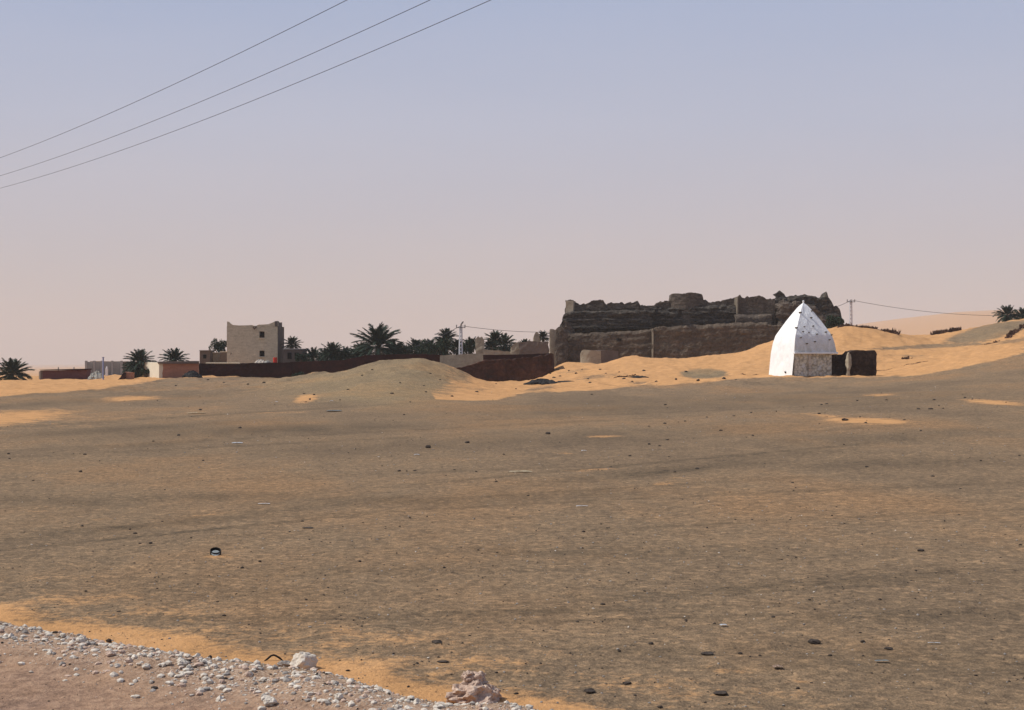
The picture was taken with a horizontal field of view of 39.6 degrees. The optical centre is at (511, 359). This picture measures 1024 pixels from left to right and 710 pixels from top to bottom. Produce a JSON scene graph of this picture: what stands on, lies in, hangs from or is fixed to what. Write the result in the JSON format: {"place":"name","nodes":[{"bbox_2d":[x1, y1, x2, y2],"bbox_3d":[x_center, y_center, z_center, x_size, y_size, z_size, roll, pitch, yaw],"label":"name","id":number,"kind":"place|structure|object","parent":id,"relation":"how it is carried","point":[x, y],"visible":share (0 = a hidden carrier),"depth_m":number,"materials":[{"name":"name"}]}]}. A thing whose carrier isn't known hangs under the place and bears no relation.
{"place":"outdoors","nodes":[
{"label":"outdoors","id":0,"kind":"place"},
{"bbox_2d":[0,0,346,157],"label":"power line","id":1,"kind":"object","parent":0,"point":[201,71],"visible":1,"depth_m":34.27,"materials":[{"name":"black metal"}]},
{"bbox_2d":[0,0,429,175],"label":"power line","id":2,"kind":"object","parent":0,"point":[238,85],"visible":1,"depth_m":34.98,"materials":[{"name":"black metal"}]},
{"bbox_2d":[2,0,489,187],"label":"power line","id":3,"kind":"object","parent":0,"point":[280,89],"visible":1,"depth_m":34.07,"materials":[{"name":"black metal"}]},
{"bbox_2d":[0,310,1023,709],"bbox_3d":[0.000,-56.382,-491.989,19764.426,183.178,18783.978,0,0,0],"label":"ground","id":4,"kind":"structure","parent":0,"point":[174,506],"depth_m":19.77,"materials":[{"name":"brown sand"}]},
{"bbox_2d":[0,357,34,379],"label":"date palm","id":5,"kind":"object","parent":4,"relation":"on","point":[11,370],"visible":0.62,"depth_m":167.51,"materials":[{"name":"green plant"}]},
{"bbox_2d":[39,367,91,379],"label":"maroon shed","id":6,"kind":"structure","parent":4,"relation":"on","point":[58,373],"depth_m":178.01,"materials":[{"name":"brown paint"}]},
{"bbox_2d":[75,636,86,642],"bbox_3d":[-3.098,2.019,10.223,0.084,0.072,0.073,0,0,-31],"label":"boulder","id":7,"kind":"object","parent":4,"relation":"on","point":[80,639],"visible":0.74,"depth_m":10.20,"materials":[{"name":"stone"}]},
{"bbox_2d":[87,371,104,379],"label":"gravel heap","id":8,"kind":"object","parent":4,"relation":"on","point":[96,375],"visible":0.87,"depth_m":171.54,"materials":[{"name":"white gravel"}]},
{"bbox_2d":[102,357,103,379],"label":"blue post","id":9,"kind":"object","parent":4,"relation":"on","point":[102,368],"visible":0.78,"depth_m":167.94,"materials":[{"name":"metal"}]},
{"bbox_2d":[85,361,130,374],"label":"block wall","id":10,"kind":"structure","parent":4,"relation":"on","point":[116,368],"depth_m":205.08,"materials":[{"name":"brown paint"}]},
{"bbox_2d":[105,650,115,656],"bbox_3d":[-2.736,2.003,9.697,0.065,0.047,0.062,0,0,-32],"label":"boulder","id":11,"kind":"object","parent":4,"relation":"on","point":[108,653],"visible":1,"depth_m":9.68,"materials":[{"name":"beige stone"}]},
{"bbox_2d":[118,372,134,379],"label":"hut","id":12,"kind":"object","parent":4,"relation":"on","point":[127,375],"visible":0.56,"depth_m":165.96,"materials":[{"name":"brick"}]},
{"bbox_2d":[122,360,142,377],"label":"date palm","id":13,"kind":"object","parent":4,"relation":"on","point":[126,370],"visible":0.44,"depth_m":172.60,"materials":[{"name":"green plant"}]},
{"bbox_2d":[122,349,156,376],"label":"date palm","id":14,"kind":"object","parent":4,"relation":"on","point":[139,356],"visible":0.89,"depth_m":171.44,"materials":[{"name":"green plant"}]},
{"bbox_2d":[138,368,149,376],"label":"shrub","id":15,"kind":"object","parent":4,"relation":"on","point":[145,372],"visible":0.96,"depth_m":169.94,"materials":[{"name":"green plant"}]},
{"bbox_2d":[142,663,150,668],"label":"boulder","id":16,"kind":"object","parent":4,"relation":"on","point":[146,665],"visible":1,"depth_m":9.34,"materials":[{"name":"stone"}]},
{"bbox_2d":[144,361,198,377],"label":"terracotta building","id":17,"kind":"structure","parent":4,"relation":"on","point":[170,369],"depth_m":167.69,"materials":[{"name":"paint"}]},
{"bbox_2d":[157,347,190,360],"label":"date palm","id":18,"kind":"object","parent":4,"relation":"on","point":[174,355],"visible":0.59,"depth_m":175.57,"materials":[{"name":"green plant"}]},
{"bbox_2d":[177,659,187,665],"bbox_3d":[-2.182,2.006,9.414,0.078,0.048,0.059,0,0,-17],"label":"boulder","id":19,"kind":"object","parent":4,"relation":"on","point":[182,662],"visible":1,"depth_m":9.39,"materials":[{"name":"stone"}]},
{"bbox_2d":[182,370,202,377],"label":"rubble heap","id":20,"kind":"object","parent":4,"relation":"on","point":[191,373],"visible":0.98,"depth_m":162.62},
{"bbox_2d":[199,350,214,363],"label":"outbuilding","id":21,"kind":"structure","parent":4,"relation":"on","point":[206,356],"depth_m":186.00,"materials":[{"name":"brown paint"}]},
{"bbox_2d":[210,547,220,555],"bbox_3d":[-3.646,2.362,17.490,0.140,0.104,0.157,0,0,0],"label":"tin can","id":22,"kind":"object","parent":4,"relation":"on","point":[215,551],"visible":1,"depth_m":17.47,"materials":[{"name":"silver metal"}]},
{"bbox_2d":[213,352,219,361],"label":"outbuilding","id":23,"kind":"structure","parent":4,"relation":"on","point":[216,356],"depth_m":188.00,"materials":[{"name":"beige paint"}]},
{"bbox_2d":[208,338,226,351],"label":"tree","id":24,"kind":"object","parent":4,"relation":"on","point":[218,346],"visible":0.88,"depth_m":189.63,"materials":[{"name":"green plant"}]},
{"bbox_2d":[220,351,226,362],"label":"outbuilding","id":25,"kind":"structure","parent":4,"relation":"on","point":[223,356],"depth_m":186.50,"materials":[{"name":"brown paint"}]},
{"bbox_2d":[199,362,291,377],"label":"compound wall","id":26,"kind":"structure","parent":4,"relation":"on","point":[273,370],"depth_m":171.54,"materials":[{"name":"brown brick"}]},
{"bbox_2d":[206,362,239,363],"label":"pale beam","id":27,"kind":"structure","parent":26,"relation":"on","point":[220,363],"depth_m":170.90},
{"bbox_2d":[227,321,283,362],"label":"tan building","id":28,"kind":"structure","parent":4,"relation":"on","point":[250,343],"depth_m":180.00,"materials":[{"name":"brown paint"}]},
{"bbox_2d":[259,331,264,338],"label":"window","id":29,"kind":"structure","parent":28,"relation":"in","point":[262,333],"depth_m":180.20,"materials":[{"name":"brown wood"}]},
{"bbox_2d":[260,351,264,356],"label":"window","id":30,"kind":"structure","parent":28,"relation":"in","point":[262,353],"depth_m":180.24,"materials":[{"name":"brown wood"}]},
{"bbox_2d":[263,697,276,705],"bbox_3d":[-1.442,2.037,8.469,0.087,0.062,0.068,0,0,0],"label":"boulder","id":31,"kind":"object","parent":4,"relation":"on","point":[269,701],"visible":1,"depth_m":8.45,"materials":[{"name":"stone"}]},
{"bbox_2d":[264,654,281,660],"bbox_3d":[-1.885,2.360,11.265,0.160,0.060,0.020,0,0,0],"label":"rubber scrap","id":32,"kind":"object","parent":4,"relation":"on","point":[270,656],"visible":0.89,"depth_m":11.26,"materials":[{"name":"black rubber"}]},
{"bbox_2d":[0,622,553,709],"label":"roadside rubble","id":33,"kind":"object","parent":4,"relation":"on","point":[82,647],"visible":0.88,"depth_m":9.15,"materials":[{"name":"gravel"}]},
{"bbox_2d":[277,660,289,666],"bbox_3d":[-1.773,2.372,11.092,0.121,0.064,0.097,0,0,0],"label":"boulder","id":34,"kind":"object","parent":4,"relation":"on","point":[285,663],"visible":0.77,"depth_m":11.06,"materials":[{"name":"grey stone"}]},
{"bbox_2d":[281,335,302,348],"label":"date palm","id":35,"kind":"object","parent":4,"relation":"on","point":[292,342],"visible":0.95,"depth_m":181.70,"materials":[{"name":"green plant"}]},
{"bbox_2d":[283,349,306,362],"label":"outbuilding","id":36,"kind":"structure","parent":4,"relation":"on","point":[289,355],"depth_m":178.00,"materials":[{"name":"brown paint"}]},
{"bbox_2d":[287,353,291,358],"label":"window","id":37,"kind":"structure","parent":36,"relation":"in","point":[289,355],"depth_m":177.88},
{"bbox_2d":[291,371,303,376],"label":"shrub","id":38,"kind":"object","parent":4,"relation":"on","point":[298,373],"visible":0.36,"depth_m":163.59,"materials":[{"name":"green plant"}]},
{"bbox_2d":[295,353,310,361],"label":"shrub","id":39,"kind":"object","parent":4,"relation":"on","point":[300,357],"visible":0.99,"depth_m":174.82,"materials":[{"name":"green plant"}]},
{"bbox_2d":[289,652,317,669],"bbox_3d":[-1.618,2.336,10.981,0.199,0.171,0.184,0,0,38],"label":"boulder","id":40,"kind":"object","parent":4,"relation":"on","point":[305,660],"visible":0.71,"depth_m":10.93,"materials":[{"name":"stone"}]},
{"bbox_2d":[301,346,323,360],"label":"date palm","id":41,"kind":"object","parent":4,"relation":"on","point":[313,353],"visible":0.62,"depth_m":177.69,"materials":[{"name":"green plant"}]},
{"bbox_2d":[292,356,363,374],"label":"compound wall","id":42,"kind":"structure","parent":4,"relation":"on","point":[331,366],"depth_m":171.82,"materials":[{"name":"brown brick"}]},
{"bbox_2d":[316,341,347,360],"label":"date palm","id":43,"kind":"object","parent":4,"relation":"on","point":[332,346],"visible":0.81,"depth_m":176.41,"materials":[{"name":"green plant"}]},
{"bbox_2d":[324,350,348,359],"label":"shrub","id":44,"kind":"object","parent":4,"relation":"on","point":[335,355],"visible":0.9,"depth_m":176.41,"materials":[{"name":"green plant"}]},
{"bbox_2d":[334,693,342,699],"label":"boulder","id":45,"kind":"object","parent":4,"relation":"on","point":[338,696],"visible":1,"depth_m":8.38,"materials":[{"name":"stone"}]},
{"bbox_2d":[347,348,372,358],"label":"shrub","id":46,"kind":"object","parent":4,"relation":"on","point":[357,354],"visible":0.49,"depth_m":177.55,"materials":[{"name":"green plant"}]},
{"bbox_2d":[348,342,373,356],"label":"date palm","id":47,"kind":"object","parent":4,"relation":"on","point":[359,346],"visible":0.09,"depth_m":182.61,"materials":[{"name":"green plant"}]},
{"bbox_2d":[350,323,403,356],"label":"date palm","id":48,"kind":"object","parent":4,"relation":"on","point":[377,338],"visible":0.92,"depth_m":175.30,"materials":[{"name":"green plant"}]},
{"bbox_2d":[364,354,439,363],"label":"compound wall","id":49,"kind":"structure","parent":4,"relation":"on","point":[375,358],"depth_m":166.57,"materials":[{"name":"brown brick"}]},
{"bbox_2d":[394,342,426,353],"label":"shrub","id":50,"kind":"object","parent":4,"relation":"on","point":[405,348],"visible":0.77,"depth_m":176.69,"materials":[{"name":"green plant"}]},
{"bbox_2d":[406,338,428,353],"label":"date palm","id":51,"kind":"object","parent":4,"relation":"on","point":[415,342],"visible":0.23,"depth_m":179.50,"materials":[{"name":"green plant"}]},
{"bbox_2d":[422,339,437,354],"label":"date palm","id":52,"kind":"object","parent":4,"relation":"on","point":[431,341],"visible":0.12,"depth_m":185.56,"materials":[{"name":"green plant"}]},
{"bbox_2d":[420,340,445,354],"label":"shrub","id":53,"kind":"object","parent":4,"relation":"on","point":[435,348],"visible":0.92,"depth_m":175.64,"materials":[{"name":"green plant"}]},
{"bbox_2d":[432,640,441,643],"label":"dark stone","id":54,"kind":"object","parent":4,"relation":"on","point":[436,641],"visible":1,"depth_m":11.93,"materials":[{"name":"grey stone"}]},
{"bbox_2d":[437,660,448,662],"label":"dark stone","id":55,"kind":"object","parent":4,"relation":"on","point":[442,661],"visible":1,"depth_m":11.19,"materials":[{"name":"grey stone"}]},
{"bbox_2d":[432,336,458,354],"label":"date palm","id":56,"kind":"object","parent":4,"relation":"on","point":[447,347],"visible":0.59,"depth_m":177.64,"materials":[{"name":"green plant"}]},
{"bbox_2d":[432,328,458,351],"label":"date palm","id":57,"kind":"object","parent":4,"relation":"on","point":[449,335],"visible":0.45,"depth_m":180.58,"materials":[{"name":"green plant"}]},
{"bbox_2d":[448,339,464,354],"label":"date palm","id":58,"kind":"object","parent":4,"relation":"on","point":[456,344],"visible":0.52,"depth_m":179.53,"materials":[{"name":"green plant"}]},
{"bbox_2d":[456,321,465,353],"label":"utility pole","id":59,"kind":"object","parent":4,"relation":"on","point":[461,336],"visible":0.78,"depth_m":167.94,"materials":[{"name":"concrete"}]},
{"bbox_2d":[440,353,484,367],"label":"mud wall","id":60,"kind":"structure","parent":4,"relation":"on","point":[459,360],"depth_m":165.96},
{"bbox_2d":[460,340,475,353],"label":"shrub","id":61,"kind":"object","parent":4,"relation":"on","point":[467,347],"visible":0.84,"depth_m":177.91,"materials":[{"name":"green plant"}]},
{"bbox_2d":[463,336,475,353],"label":"date palm","id":62,"kind":"object","parent":4,"relation":"on","point":[472,341],"visible":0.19,"depth_m":181.63,"materials":[{"name":"green plant"}]},
{"bbox_2d":[445,670,502,703],"bbox_3d":[-0.263,2.309,9.906,0.360,0.285,0.323,0,0,14],"label":"boulder","id":63,"kind":"object","parent":4,"relation":"on","point":[475,686],"visible":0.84,"depth_m":9.84,"materials":[{"name":"beige stone"}]},
{"bbox_2d":[475,336,484,353],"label":"ruined tower","id":64,"kind":"structure","parent":4,"relation":"on","point":[479,344],"depth_m":175.96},
{"bbox_2d":[484,339,501,350],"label":"date palm","id":65,"kind":"object","parent":4,"relation":"on","point":[489,343],"visible":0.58,"depth_m":178.66,"materials":[{"name":"green plant"}]},
{"bbox_2d":[485,330,508,347],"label":"date palm","id":66,"kind":"object","parent":4,"relation":"on","point":[494,336],"visible":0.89,"depth_m":179.59,"materials":[{"name":"green plant"}]},
{"bbox_2d":[483,349,510,354],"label":"ruined wall","id":67,"kind":"structure","parent":4,"relation":"on","point":[491,352],"depth_m":174.99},
{"bbox_2d":[456,353,553,381],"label":"red mud enclosure","id":68,"kind":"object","parent":4,"relation":"on","point":[512,367],"visible":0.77,"depth_m":156.71,"materials":[{"name":"brown brick"}]},
{"bbox_2d":[497,333,516,351],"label":"date palm","id":69,"kind":"object","parent":4,"relation":"on","point":[507,347],"visible":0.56,"depth_m":182.54,"materials":[{"name":"green plant"}]},
{"bbox_2d":[511,342,519,353],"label":"ruined tower","id":70,"kind":"structure","parent":4,"relation":"on","point":[515,348],"depth_m":173.98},
{"bbox_2d":[518,341,548,353],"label":"ruined hut","id":71,"kind":"object","parent":4,"relation":"on","point":[531,347],"visible":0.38,"depth_m":172.95,"materials":[{"name":"brown paint"}]},
{"bbox_2d":[533,332,539,341],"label":"ruined tower","id":72,"kind":"structure","parent":4,"relation":"on","point":[536,337],"depth_m":185.01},
{"bbox_2d":[524,378,555,384],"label":"debris heap","id":73,"kind":"object","parent":4,"relation":"on","point":[541,381],"visible":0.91,"depth_m":119.35,"materials":[{"name":"grey stone"}]},
{"bbox_2d":[539,330,548,341],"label":"date palm","id":74,"kind":"object","parent":4,"relation":"on","point":[543,337],"visible":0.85,"depth_m":189.77,"materials":[{"name":"green plant"}]},
{"bbox_2d":[549,329,555,366],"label":"mud pillar","id":75,"kind":"structure","parent":4,"relation":"on","point":[552,338],"depth_m":182.94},
{"bbox_2d":[555,328,565,365],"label":"ruined wall","id":76,"kind":"structure","parent":4,"relation":"on","point":[560,350],"depth_m":181.92,"materials":[{"name":"stone"}]},
{"bbox_2d":[584,688,595,693],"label":"dark stone","id":77,"kind":"object","parent":4,"relation":"on","point":[589,690],"visible":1,"depth_m":10.12,"materials":[{"name":"grey stone"}]},
{"bbox_2d":[580,350,618,363],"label":"mud hut","id":78,"kind":"object","parent":4,"relation":"on","point":[596,356],"visible":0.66,"depth_m":177.77,"materials":[{"name":"brown paint"}]},
{"bbox_2d":[630,375,648,377],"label":"debris heap","id":79,"kind":"object","parent":4,"relation":"on","point":[637,376],"visible":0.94,"depth_m":129.62,"materials":[{"name":"grey stone"}]},
{"bbox_2d":[556,291,843,361],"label":"ruined fort","id":80,"kind":"structure","parent":4,"relation":"on","point":[684,325],"depth_m":195.90,"materials":[{"name":"brown stone"}]},
{"bbox_2d":[700,651,713,654],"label":"dark stone","id":81,"kind":"object","parent":4,"relation":"on","point":[707,653],"visible":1,"depth_m":11.48,"materials":[{"name":"grey stone"}]},
{"bbox_2d":[713,690,727,695],"bbox_3d":[1.491,2.381,10.159,0.104,0.036,0.098,0,0,-8],"label":"dark stone","id":82,"kind":"object","parent":4,"relation":"on","point":[722,693],"visible":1,"depth_m":10.13,"materials":[{"name":"grey stone"}]},
{"bbox_2d":[769,300,837,375],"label":"pyramid tomb","id":83,"kind":"object","parent":4,"relation":"on","point":[803,344],"visible":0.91,"depth_m":117.12,"materials":[{"name":"paint"}]},
{"bbox_2d":[808,639,820,643],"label":"dark stone","id":84,"kind":"object","parent":4,"relation":"on","point":[813,641],"visible":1,"depth_m":11.93,"materials":[{"name":"stone"}]},
{"bbox_2d":[824,315,843,328],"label":"shrub","id":85,"kind":"object","parent":4,"relation":"on","point":[832,321],"visible":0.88,"depth_m":181.41,"materials":[{"name":"green plant"}]},
{"bbox_2d":[847,299,854,324],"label":"utility pole","id":86,"kind":"object","parent":4,"relation":"on","point":[851,318],"visible":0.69,"depth_m":189.96,"materials":[{"name":"concrete"}]},
{"bbox_2d":[853,300,999,315],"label":"overhead cable","id":87,"kind":"object","parent":86,"relation":"attached to","point":[927,311],"visible":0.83,"depth_m":196.73,"materials":[{"name":"black metal"}]},
{"bbox_2d":[832,350,876,375],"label":"ruined wall","id":88,"kind":"structure","parent":4,"relation":"on","point":[855,362],"depth_m":116.78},
{"bbox_2d":[837,323,899,334],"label":"frond fence","id":89,"kind":"object","parent":4,"relation":"on","point":[875,327],"visible":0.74,"depth_m":167.02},
{"bbox_2d":[930,327,961,334],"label":"frond fence","id":90,"kind":"object","parent":4,"relation":"on","point":[941,331],"visible":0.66,"depth_m":186.24,"materials":[{"name":"brown plant"}]},
{"bbox_2d":[992,304,1022,322],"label":"date palm","id":91,"kind":"object","parent":4,"relation":"on","point":[1008,312],"visible":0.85,"depth_m":199.51,"materials":[{"name":"green plant"}]},
{"bbox_2d":[1005,324,1023,337],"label":"frond fence","id":92,"kind":"object","parent":4,"relation":"on","point":[1011,333],"visible":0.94,"depth_m":161.83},
{"bbox_2d":[1012,307,1023,319],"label":"date palm","id":93,"kind":"object","parent":4,"relation":"on","point":[1021,310],"visible":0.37,"depth_m":202.82,"materials":[{"name":"green plant"}]},
{"bbox_2d":[0,0,1023,364],"label":"sky","id":94,"kind":"structure","parent":0,"point":[493,164],"materials":[{"name":"blue"}]}
]}

